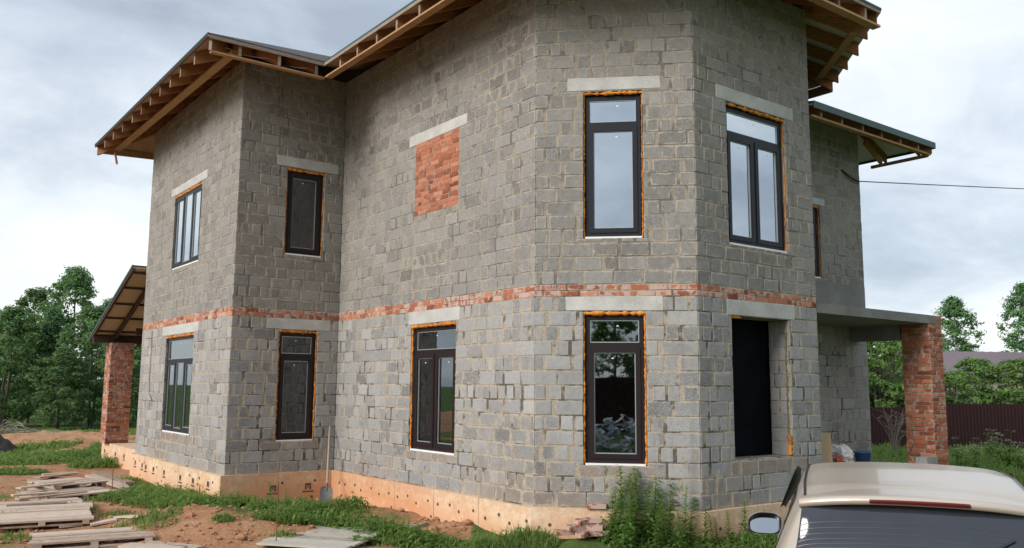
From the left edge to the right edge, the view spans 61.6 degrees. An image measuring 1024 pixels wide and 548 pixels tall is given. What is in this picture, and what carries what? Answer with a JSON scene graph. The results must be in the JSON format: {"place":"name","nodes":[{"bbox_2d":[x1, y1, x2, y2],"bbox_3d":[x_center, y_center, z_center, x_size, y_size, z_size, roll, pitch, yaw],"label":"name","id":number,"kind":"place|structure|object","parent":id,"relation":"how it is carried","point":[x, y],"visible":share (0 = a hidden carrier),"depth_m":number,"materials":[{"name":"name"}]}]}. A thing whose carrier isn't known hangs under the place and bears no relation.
{"place":"outdoors","nodes":[
{"label":"outdoors","id":0,"kind":"place"},
{"bbox_2d":[0,384,1019,547],"bbox_3d":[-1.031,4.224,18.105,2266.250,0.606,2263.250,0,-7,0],"label":"ground","id":1,"kind":"structure","parent":0,"point":[11,483],"depth_m":12.46,"materials":[{"name":"soil"}]},
{"bbox_2d":[0,434,16,452],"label":"soil heap","id":2,"kind":"object","parent":1,"relation":"on","point":[6,445],"visible":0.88,"depth_m":25.35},
{"bbox_2d":[0,419,37,433],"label":"brush pile","id":3,"kind":"object","parent":1,"relation":"on","point":[15,429],"visible":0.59,"depth_m":33.73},
{"bbox_2d":[0,321,38,418],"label":"tree","id":4,"kind":"object","parent":1,"relation":"on","point":[18,391],"visible":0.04,"depth_m":49.21,"materials":[{"name":"green plant"}]},
{"bbox_2d":[0,303,52,425],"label":"tree","id":5,"kind":"object","parent":1,"relation":"on","point":[17,313],"visible":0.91,"depth_m":40.61,"materials":[{"name":"green plant"}]},
{"bbox_2d":[0,286,67,422],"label":"tree","id":6,"kind":"object","parent":1,"relation":"on","point":[33,296],"visible":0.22,"depth_m":44.63,"materials":[{"name":"green plant"}]},
{"bbox_2d":[10,308,74,424],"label":"tree","id":7,"kind":"object","parent":1,"relation":"on","point":[53,317],"visible":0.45,"depth_m":41.55,"materials":[{"name":"green plant"}]},
{"bbox_2d":[0,497,86,506],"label":"pallet","id":8,"kind":"object","parent":1,"relation":"on","point":[69,500],"visible":0.4,"depth_m":14.42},
{"bbox_2d":[6,500,66,506],"bbox_3d":[-7.725,3.731,13.957,0.872,0.028,0.110,5,-9,-33],"label":"loose board","id":9,"kind":"object","parent":8,"relation":"on","point":[36,503],"visible":1,"depth_m":13.92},
{"bbox_2d":[0,503,93,528],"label":"pallet","id":10,"kind":"object","parent":1,"relation":"on","point":[41,515],"visible":0.98,"depth_m":12.81,"materials":[{"name":"wood"}]},
{"bbox_2d":[33,473,76,477],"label":"loose board","id":11,"kind":"object","parent":1,"relation":"on","point":[54,475],"visible":1,"depth_m":18.54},
{"bbox_2d":[42,472,78,475],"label":"loose board","id":12,"kind":"object","parent":1,"relation":"on","point":[43,474],"visible":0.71,"depth_m":19.30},
{"bbox_2d":[22,346,103,429],"bbox_3d":[-20.088,5.121,38.626,3.337,3.817,3.018,2,-8,-9],"label":"tree","id":13,"kind":"object","parent":1,"relation":"on","point":[59,367],"visible":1,"depth_m":38.33,"materials":[{"name":"green plant"}]},
{"bbox_2d":[27,477,107,489],"bbox_3d":[-8.521,4.068,16.443,1.043,0.210,1.023,-5,-9,34],"label":"pallet","id":14,"kind":"object","parent":1,"relation":"on","point":[79,482],"visible":0.61,"depth_m":16.32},
{"bbox_2d":[15,481,74,488],"bbox_3d":[-8.491,3.844,15.638,0.120,0.048,1.230,-2,-8,16],"label":"loose board","id":15,"kind":"object","parent":14,"relation":"on","point":[42,485],"visible":1,"depth_m":15.57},
{"bbox_2d":[30,265,105,423],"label":"tree","id":16,"kind":"object","parent":1,"relation":"on","point":[79,279],"visible":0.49,"depth_m":43.57,"materials":[{"name":"green plant"}]},
{"bbox_2d":[15,485,120,500],"bbox_3d":[-8.104,4.026,15.688,1.320,0.140,1.309,-5,-9,37],"label":"pallet","id":17,"kind":"object","parent":1,"relation":"on","point":[95,490],"visible":0.53,"depth_m":15.55,"materials":[{"name":"wood"}]},
{"bbox_2d":[11,491,58,496],"bbox_3d":[-8.349,3.848,15.033,0.120,0.030,0.742,-6,-10,42],"label":"loose board","id":18,"kind":"object","parent":17,"relation":"on","point":[34,493],"visible":0.93,"depth_m":14.98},
{"bbox_2d":[30,485,71,496],"bbox_3d":[-8.313,3.916,15.514,0.755,0.199,0.100,1,-7,-2],"label":"loose board","id":19,"kind":"object","parent":17,"relation":"on","point":[45,488],"visible":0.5,"depth_m":15.47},
{"bbox_2d":[15,491,87,499],"bbox_3d":[-7.998,3.852,14.934,0.130,0.038,1.275,-3,-8,27],"label":"loose board","id":20,"kind":"object","parent":17,"relation":"on","point":[44,496],"visible":1,"depth_m":14.83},
{"bbox_2d":[58,521,82,527],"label":"loose board","id":21,"kind":"object","parent":1,"relation":"on","point":[62,526],"visible":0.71,"depth_m":12.40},
{"bbox_2d":[27,526,155,547],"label":"pallet","id":22,"kind":"object","parent":1,"relation":"on","point":[93,537],"visible":0.86,"depth_m":11.14,"materials":[{"name":"wood"}]},
{"bbox_2d":[53,303,132,427],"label":"tree","id":23,"kind":"object","parent":1,"relation":"on","point":[94,314],"visible":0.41,"depth_m":40.23,"materials":[{"name":"green plant"}]},
{"bbox_2d":[80,297,110,400],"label":"tree","id":24,"kind":"object","parent":1,"relation":"on","point":[105,302],"visible":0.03,"depth_m":49.53,"materials":[{"name":"green plant"}]},
{"bbox_2d":[90,518,116,525],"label":"loose board","id":25,"kind":"object","parent":1,"relation":"on","point":[100,522],"visible":1,"depth_m":12.54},
{"bbox_2d":[85,474,130,489],"bbox_3d":[-8.464,4.352,17.983,0.200,0.052,3.001,7,-10,-39],"label":"loose board","id":26,"kind":"object","parent":1,"relation":"on","point":[116,484],"visible":0.57,"depth_m":17.80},
{"bbox_2d":[92,472,134,483],"bbox_3d":[-8.715,4.447,18.718,0.180,0.050,2.507,7,-10,-40],"label":"loose board","id":27,"kind":"object","parent":1,"relation":"on","point":[109,476],"visible":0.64,"depth_m":18.57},
{"bbox_2d":[94,344,141,428],"bbox_3d":[-17.625,5.097,39.895,3.354,4.241,3.708,4,-8,-23],"label":"tree","id":28,"kind":"object","parent":1,"relation":"on","point":[135,377],"visible":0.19,"depth_m":39.09,"materials":[{"name":"green plant"}]},
{"bbox_2d":[96,345,141,412],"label":"tree","id":29,"kind":"object","parent":1,"relation":"on","point":[97,401],"visible":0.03,"depth_m":43.08,"materials":[{"name":"green plant"}]},
{"bbox_2d":[113,514,145,517],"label":"loose board","id":30,"kind":"object","parent":1,"relation":"on","point":[126,516],"visible":0.79,"depth_m":12.71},
{"bbox_2d":[118,542,186,547],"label":"loose board","id":31,"kind":"object","parent":1,"relation":"on","point":[136,545],"visible":1,"depth_m":10.83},
{"bbox_2d":[138,540,205,547],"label":"loose board","id":32,"kind":"object","parent":1,"relation":"on","point":[181,544],"visible":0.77,"depth_m":10.96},
{"bbox_2d":[0,485,471,546],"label":"clods","id":33,"kind":"object","parent":1,"relation":"on","point":[242,536],"visible":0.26,"depth_m":12.08,"materials":[{"name":"soil"}]},
{"bbox_2d":[219,497,252,507],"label":"dock plant","id":34,"kind":"object","parent":1,"relation":"on","point":[234,500],"visible":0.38,"depth_m":14.30,"materials":[{"name":"green plant"}]},
{"bbox_2d":[276,482,278,540],"bbox_3d":[-3.026,3.143,11.061,0.024,0.900,0.024,0,-7,0],"label":"rusty rod","id":35,"kind":"object","parent":1,"relation":"on","point":[277,511],"visible":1,"depth_m":11.06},
{"bbox_2d":[256,526,383,547],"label":"board panel","id":36,"kind":"object","parent":1,"relation":"on","point":[338,538],"visible":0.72,"depth_m":11.15,"materials":[{"name":"wood"}]},
{"bbox_2d":[320,426,332,501],"bbox_3d":[-3.365,3.446,15.668,0.227,1.284,0.945,2,-8,-10],"label":"shovel","id":37,"kind":"object","parent":1,"relation":"on","point":[326,492],"visible":0.87,"depth_m":15.32,"materials":[{"name":"metal"}]},
{"bbox_2d":[349,535,373,546],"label":"dock plant","id":38,"kind":"object","parent":1,"relation":"on","point":[356,537],"visible":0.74,"depth_m":11.22,"materials":[{"name":"green plant"}]},
{"bbox_2d":[366,509,372,530],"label":"tall weed","id":39,"kind":"object","parent":1,"relation":"on","point":[369,522],"visible":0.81,"depth_m":11.78,"materials":[{"name":"green plant"}]},
{"bbox_2d":[404,516,411,540],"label":"tall weed","id":40,"kind":"object","parent":1,"relation":"on","point":[408,527],"visible":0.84,"depth_m":11.44,"materials":[{"name":"green plant"}]},
{"bbox_2d":[401,522,428,529],"bbox_3d":[-1.385,3.604,12.227,0.070,0.095,0.458,-7,-10,43],"label":"loose board","id":41,"kind":"object","parent":1,"relation":"on","point":[423,524],"visible":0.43,"depth_m":12.30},
{"bbox_2d":[0,422,1023,547],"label":"grass","id":42,"kind":"structure","parent":1,"relation":"on","point":[504,541],"depth_m":13.03,"materials":[{"name":"plant"}]},
{"bbox_2d":[87,0,948,541],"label":"block house","id":43,"kind":"structure","parent":1,"relation":"on","point":[499,266],"depth_m":13.60,"materials":[{"name":"concrete"}]},
{"bbox_2d":[162,333,193,434],"bbox_3d":[-6.807,2.243,17.627,0.179,2.020,1.921,6,-9,-37],"label":"window","id":44,"kind":"structure","parent":43,"relation":"in","point":[171,428],"depth_m":17.78,"materials":[{"name":"grey"}]},
{"bbox_2d":[172,182,201,269],"bbox_3d":[-6.766,-0.980,18.030,0.173,1.637,1.859,6,-9,-37],"label":"window","id":45,"kind":"structure","parent":43,"relation":"in","point":[188,205],"depth_m":18.04,"materials":[{"name":"grey"}]},
{"bbox_2d":[274,329,317,441],"bbox_3d":[-4.039,2.062,15.980,0.789,2.055,0.179,6,-9,-37],"label":"window","id":46,"kind":"structure","parent":43,"relation":"in","point":[295,368],"depth_m":15.99,"materials":[{"name":"grey"}]},
{"bbox_2d":[284,167,324,257],"bbox_3d":[-3.993,-1.163,16.421,0.775,1.665,0.172,6,-9,-37],"label":"window","id":47,"kind":"structure","parent":43,"relation":"in","point":[304,191],"depth_m":16.43,"materials":[{"name":"grey"}]},
{"bbox_2d":[409,321,455,454],"bbox_3d":[-1.225,1.805,13.734,0.179,2.063,1.384,6,-9,-37],"label":"window","id":48,"kind":"structure","parent":43,"relation":"in","point":[433,446],"depth_m":13.74,"materials":[{"name":"grey"}]},
{"bbox_2d":[587,503,606,508],"bbox_3d":[1.111,3.040,11.251,0.256,0.064,0.125,-1,-8,8],"label":"loose brick","id":49,"kind":"object","parent":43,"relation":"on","point":[596,505],"visible":1,"depth_m":11.20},
{"bbox_2d":[583,90,643,238],"bbox_3d":[1.403,-1.522,11.946,0.838,2.098,0.183,-1,-8,8],"label":"window","id":50,"kind":"structure","parent":43,"relation":"in","point":[613,137],"depth_m":11.94,"materials":[{"name":"grey"}]},
{"bbox_2d":[583,311,647,465],"bbox_3d":[1.384,1.517,11.543,0.867,2.066,0.177,-1,-8,8],"label":"window","id":51,"kind":"structure","parent":43,"relation":"in","point":[638,458],"depth_m":11.52,"materials":[{"name":"grey"}]},
{"bbox_2d":[725,102,786,252],"bbox_3d":[3.548,-1.389,12.597,1.381,2.073,0.174,6,-9,-37],"label":"window","id":52,"kind":"structure","parent":43,"relation":"in","point":[755,210],"depth_m":12.59,"materials":[{"name":"grey"}]},
{"bbox_2d":[813,205,820,277],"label":"window","id":53,"kind":"structure","parent":43,"relation":"in","point":[814,210],"depth_m":16.06,"materials":[{"name":"grey"}]},
{"bbox_2d":[841,169,1023,188],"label":"power cable","id":54,"kind":"object","parent":43,"relation":"attached to","point":[848,175],"visible":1,"depth_m":18.18,"materials":[{"name":"black plastic"}]},
{"bbox_3d":[5.109,3.202,13.645,0.582,0.332,0.564,7,-10,-42],"label":"carton","id":55,"kind":"object","parent":43,"relation":"on","visible":0},
{"bbox_2d":[832,455,843,461],"bbox_3d":[5.088,2.964,13.533,0.270,0.227,0.303,-4,-9,30],"label":"bag","id":56,"kind":"object","parent":55,"relation":"on","point":[837,458],"visible":0.23,"depth_m":13.46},
{"bbox_2d":[831,443,853,461],"bbox_3d":[5.261,2.930,13.862,0.492,0.383,0.551,-4,-8,29],"label":"bag","id":57,"kind":"object","parent":55,"relation":"on","point":[844,452],"visible":0.48,"depth_m":13.69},
{"bbox_2d":[555,529,575,535],"bbox_3d":[0.678,3.273,10.878,0.256,0.064,0.125,2,-8,-11],"label":"loose brick","id":58,"kind":"object","parent":1,"relation":"on","point":[561,532],"visible":0.86,"depth_m":10.82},
{"bbox_2d":[575,530,588,537],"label":"loose brick","id":59,"kind":"object","parent":1,"relation":"on","point":[582,534],"visible":1,"depth_m":10.68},
{"bbox_2d":[566,524,585,531],"bbox_3d":[0.819,3.207,10.865,0.256,0.064,0.125,4,-5,-28],"label":"loose brick","id":60,"kind":"object","parent":59,"relation":"on","point":[572,527],"visible":0.93,"depth_m":10.81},
{"bbox_2d":[589,530,609,535],"bbox_3d":[1.098,3.272,10.848,0.256,0.064,0.125,1,-7,-6],"label":"loose brick","id":61,"kind":"object","parent":1,"relation":"on","point":[592,533],"visible":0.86,"depth_m":10.79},
{"bbox_2d":[586,523,604,530],"bbox_3d":[1.038,3.212,10.892,0.256,0.064,0.125,-2,-2,17],"label":"loose brick","id":62,"kind":"object","parent":61,"relation":"on","point":[593,527],"visible":0.86,"depth_m":10.84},
{"bbox_2d":[574,517,592,525],"bbox_3d":[0.921,3.152,10.941,0.256,0.064,0.125,7,-3,-40],"label":"loose brick","id":63,"kind":"object","parent":62,"relation":"on","point":[580,521],"visible":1,"depth_m":10.87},
{"bbox_2d":[582,518,600,523],"bbox_3d":[0.998,3.157,10.970,0.256,0.064,0.125,1,-19,-6],"label":"loose brick","id":64,"kind":"object","parent":62,"relation":"on","point":[595,520],"visible":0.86,"depth_m":10.92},
{"bbox_2d":[597,521,608,530],"bbox_3d":[1.186,3.224,10.970,0.125,0.064,0.256,16,2,33],"label":"loose brick","id":65,"kind":"object","parent":61,"relation":"on","point":[604,522],"visible":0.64,"depth_m":10.94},
{"bbox_2d":[603,490,617,527],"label":"tall weed","id":66,"kind":"object","parent":1,"relation":"on","point":[612,507],"visible":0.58,"depth_m":11.06,"materials":[{"name":"green plant"}]},
{"bbox_2d":[603,486,624,542],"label":"tall weed","id":67,"kind":"object","parent":1,"relation":"on","point":[614,519],"visible":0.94,"depth_m":10.73,"materials":[{"name":"green plant"}]},
{"bbox_2d":[608,465,634,534],"bbox_3d":[1.444,2.942,11.013,0.414,0.960,0.409,3,-8,-21],"label":"tall weed","id":68,"kind":"object","parent":1,"relation":"on","point":[621,501],"visible":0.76,"depth_m":11.05,"materials":[{"name":"green plant"}]},
{"bbox_2d":[616,477,627,518],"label":"tall weed","id":69,"kind":"object","parent":1,"relation":"on","point":[621,493],"visible":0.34,"depth_m":11.23,"materials":[{"name":"green plant"}]},
{"bbox_2d":[618,498,637,547],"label":"tall weed","id":70,"kind":"object","parent":1,"relation":"on","point":[627,537],"visible":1,"depth_m":10.44,"materials":[{"name":"green plant"}]},
{"bbox_2d":[622,473,641,543],"bbox_3d":[1.489,2.953,10.716,0.296,0.890,0.305,-2,-8,18],"label":"tall weed","id":71,"kind":"object","parent":1,"relation":"on","point":[634,508],"visible":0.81,"depth_m":10.72,"materials":[{"name":"green plant"}]},
{"bbox_2d":[624,471,644,537],"bbox_3d":[1.588,2.993,10.936,0.390,0.929,0.368,6,-9,-38],"label":"tall weed","id":72,"kind":"object","parent":1,"relation":"on","point":[636,514],"visible":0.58,"depth_m":10.95,"materials":[{"name":"green plant"}]},
{"bbox_2d":[628,466,648,529],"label":"tall weed","id":73,"kind":"object","parent":1,"relation":"on","point":[636,491],"visible":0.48,"depth_m":11.18,"materials":[{"name":"green plant"}]},
{"bbox_2d":[638,485,660,542],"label":"tall weed","id":74,"kind":"object","parent":1,"relation":"on","point":[648,517],"visible":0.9,"depth_m":10.76,"materials":[{"name":"green plant"}]},
{"bbox_2d":[641,477,662,531],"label":"tall weed","id":75,"kind":"object","parent":1,"relation":"on","point":[655,508],"visible":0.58,"depth_m":11.01,"materials":[{"name":"green plant"}]},
{"bbox_2d":[649,502,662,547],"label":"tall weed","id":76,"kind":"object","parent":1,"relation":"on","point":[655,533],"visible":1,"depth_m":10.45,"materials":[{"name":"green plant"}]},
{"bbox_2d":[652,478,665,527],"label":"tall weed","id":77,"kind":"object","parent":1,"relation":"on","point":[658,500],"visible":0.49,"depth_m":11.16,"materials":[{"name":"green plant"}]},
{"bbox_2d":[657,491,674,547],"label":"tall weed","id":78,"kind":"object","parent":1,"relation":"on","point":[664,532],"visible":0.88,"depth_m":10.70,"materials":[{"name":"green plant"}]},
{"bbox_2d":[664,491,674,541],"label":"tall weed","id":79,"kind":"object","parent":1,"relation":"on","point":[669,518],"visible":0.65,"depth_m":10.90,"materials":[{"name":"green plant"}]},
{"bbox_2d":[666,477,683,533],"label":"tall weed","id":80,"kind":"object","parent":1,"relation":"on","point":[672,499],"visible":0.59,"depth_m":11.15,"materials":[{"name":"green plant"}]},
{"bbox_2d":[672,508,687,547],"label":"tall weed","id":81,"kind":"object","parent":1,"relation":"on","point":[679,536],"visible":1,"depth_m":10.45,"materials":[{"name":"green plant"}]},
{"bbox_2d":[676,484,693,547],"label":"tall weed","id":82,"kind":"object","parent":1,"relation":"on","point":[685,520],"visible":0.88,"depth_m":10.88,"materials":[{"name":"green plant"}]},
{"bbox_2d":[653,447,721,539],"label":"dry stalks","id":83,"kind":"object","parent":1,"relation":"on","point":[686,463],"visible":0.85,"depth_m":11.01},
{"bbox_2d":[685,501,698,543],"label":"tall weed","id":84,"kind":"object","parent":1,"relation":"on","point":[691,520],"visible":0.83,"depth_m":10.94,"materials":[{"name":"green plant"}]},
{"bbox_2d":[696,506,712,546],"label":"tall weed","id":85,"kind":"object","parent":1,"relation":"on","point":[703,538],"visible":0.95,"depth_m":10.77,"materials":[{"name":"green plant"}]},
{"bbox_2d":[712,517,722,546],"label":"tall weed","id":86,"kind":"object","parent":1,"relation":"on","point":[715,526],"visible":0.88,"depth_m":10.92,"materials":[{"name":"green plant"}]},
{"bbox_2d":[721,510,734,544],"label":"tall weed","id":87,"kind":"object","parent":1,"relation":"on","point":[728,534],"visible":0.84,"depth_m":11.04,"materials":[{"name":"green plant"}]},
{"bbox_2d":[737,498,752,540],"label":"tall weed","id":88,"kind":"object","parent":1,"relation":"on","point":[744,524],"visible":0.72,"depth_m":11.11,"materials":[{"name":"green plant"}]},
{"bbox_2d":[867,346,900,406],"bbox_3d":[14.266,4.777,35.078,3.646,4.242,4.937,-4,-9,33],"label":"bush","id":89,"kind":"object","parent":1,"relation":"on","point":[881,372],"visible":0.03,"depth_m":34.06,"materials":[{"name":"green plant"}]},
{"bbox_2d":[867,340,904,406],"bbox_3d":[14.012,4.353,32.234,3.740,4.351,5.064,-2,-8,15],"label":"bush","id":90,"kind":"object","parent":1,"relation":"on","point":[878,386],"visible":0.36,"depth_m":32.28,"materials":[{"name":"green plant"}]},
{"bbox_2d":[748,462,1023,547],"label":"estate car","id":91,"kind":"object","parent":1,"relation":"on","point":[871,505],"visible":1,"depth_m":4.88,"materials":[{"name":"paint"}]},
{"bbox_2d":[878,405,905,451],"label":"bare shrub","id":92,"kind":"object","parent":1,"relation":"on","point":[895,443],"visible":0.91,"depth_m":25.05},
{"bbox_2d":[888,354,955,406],"bbox_3d":[17.199,5.019,35.576,4.557,3.916,3.366,0,-7,3],"label":"bush","id":93,"kind":"object","parent":1,"relation":"on","point":[898,363],"visible":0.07,"depth_m":35.37,"materials":[{"name":"green plant"}]},
{"bbox_2d":[870,404,1023,449],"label":"metal fence","id":94,"kind":"object","parent":1,"relation":"on","point":[966,423],"visible":0.35,"depth_m":29.09,"materials":[{"name":"metal"}]},
{"bbox_2d":[931,295,986,351],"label":"tree","id":95,"kind":"object","parent":1,"relation":"on","point":[952,307],"visible":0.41,"depth_m":57.57,"materials":[{"name":"green plant"}]},
{"bbox_2d":[951,438,966,466],"bbox_3d":[10.775,4.432,20.765,0.443,0.963,0.524,0,-7,4],"label":"cow parsley","id":96,"kind":"object","parent":1,"relation":"on","point":[956,451],"visible":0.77,"depth_m":20.71,"materials":[{"name":"green plant"}]},
{"bbox_2d":[944,370,981,405],"bbox_3d":[17.465,5.399,34.922,2.524,2.937,3.418,6,-9,-37],"label":"bush","id":97,"kind":"object","parent":1,"relation":"on","point":[957,386],"visible":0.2,"depth_m":34.26,"materials":[{"name":"green plant"}]},
{"bbox_2d":[966,447,981,467],"bbox_3d":[10.897,4.437,20.170,0.424,0.759,0.445,6,-9,-36],"label":"cow parsley","id":98,"kind":"object","parent":1,"relation":"on","point":[975,463],"visible":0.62,"depth_m":20.19,"materials":[{"name":"green plant"}]},
{"bbox_2d":[968,439,980,462],"bbox_3d":[11.784,4.612,21.820,0.409,0.890,0.484,-1,-8,14],"label":"cow parsley","id":99,"kind":"object","parent":1,"relation":"on","point":[972,452],"visible":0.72,"depth_m":21.82,"materials":[{"name":"green plant"}]},
{"bbox_2d":[946,357,1018,403],"bbox_3d":[20.216,5.379,37.179,3.445,3.644,4.665,-1,-8,13],"label":"bush","id":100,"kind":"object","parent":1,"relation":"on","point":[977,367],"visible":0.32,"depth_m":37.23,"materials":[{"name":"green plant"}]},
{"bbox_2d":[981,435,997,462],"bbox_3d":[12.769,4.728,22.928,0.444,0.965,0.525,-4,-9,32],"label":"cow parsley","id":101,"kind":"object","parent":1,"relation":"on","point":[989,450],"visible":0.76,"depth_m":22.90,"materials":[{"name":"green plant"}]},
{"bbox_2d":[981,433,998,453],"bbox_3d":[13.710,4.910,24.520,0.580,0.988,0.552,7,-10,-39],"label":"cow parsley","id":102,"kind":"object","parent":1,"relation":"on","point":[993,445],"visible":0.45,"depth_m":24.50,"materials":[{"name":"green plant"}]},
{"bbox_2d":[973,357,1023,403],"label":"bush","id":103,"kind":"object","parent":1,"relation":"on","point":[1015,367],"visible":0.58,"depth_m":36.45,"materials":[{"name":"green plant"}]},
{"bbox_2d":[991,432,1011,463],"bbox_3d":[12.981,4.700,22.807,0.531,0.950,0.558,1,-7,-2],"label":"cow parsley","id":104,"kind":"object","parent":1,"relation":"on","point":[1000,452],"visible":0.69,"depth_m":22.78,"materials":[{"name":"green plant"}]},
{"bbox_2d":[992,280,1023,351],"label":"tree","id":105,"kind":"object","parent":1,"relation":"on","point":[1016,344],"visible":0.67,"depth_m":56.19,"materials":[{"name":"green plant"}]},
{"bbox_2d":[998,436,1017,467],"bbox_3d":[12.431,4.464,21.468,0.605,1.112,0.511,1,-8,-8],"label":"cow parsley","id":106,"kind":"object","parent":1,"relation":"on","point":[1010,449],"visible":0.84,"depth_m":21.45,"materials":[{"name":"green plant"}]},
{"bbox_2d":[1003,444,1019,471],"bbox_3d":[12.440,4.620,21.445,0.439,0.748,0.418,4,-8,-28],"label":"cow parsley","id":107,"kind":"object","parent":1,"relation":"on","point":[1010,460],"visible":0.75,"depth_m":21.41,"materials":[{"name":"green plant"}]},
{"bbox_2d":[1014,447,1023,470],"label":"cow parsley","id":108,"kind":"object","parent":1,"relation":"on","point":[1019,461],"visible":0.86,"depth_m":21.25,"materials":[{"name":"green plant"}]},
{"bbox_2d":[0,0,1023,379],"label":"sky","id":109,"kind":"structure","parent":0,"point":[949,74],"materials":[{"name":"white"}]},
{"bbox_2d":[821,433,832,462],"bbox_3d":[4.754,2.852,13.031,0.300,0.860,0.055,4,-8,-25],"label":"cardboard sheet","id":110,"kind":"object","parent":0,"point":[826,448],"visible":0.43,"depth_m":13.08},
{"bbox_2d":[853,451,871,461],"bbox_3d":[5.768,3.053,14.108,0.280,0.270,0.271,0,-7,0],"label":"bucket","id":111,"kind":"object","parent":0,"point":[862,456],"visible":0.69,"depth_m":14.02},
{"bbox_2d":[888,351,1023,403],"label":"neighbour house","id":112,"kind":"structure","parent":0,"point":[951,359],"depth_m":48.62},
{"bbox_3d":[7.111,3.424,14.688,0.401,0.199,0.205,6,-9,-35],"label":"concrete block","id":113,"kind":"object","parent":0,"visible":0},
{"bbox_2d":[915,456,937,463],"bbox_3d":[7.113,3.231,14.713,0.401,0.199,0.205,7,-10,-40],"label":"concrete block","id":114,"kind":"object","parent":113,"relation":"on","point":[927,459],"depth_m":14.62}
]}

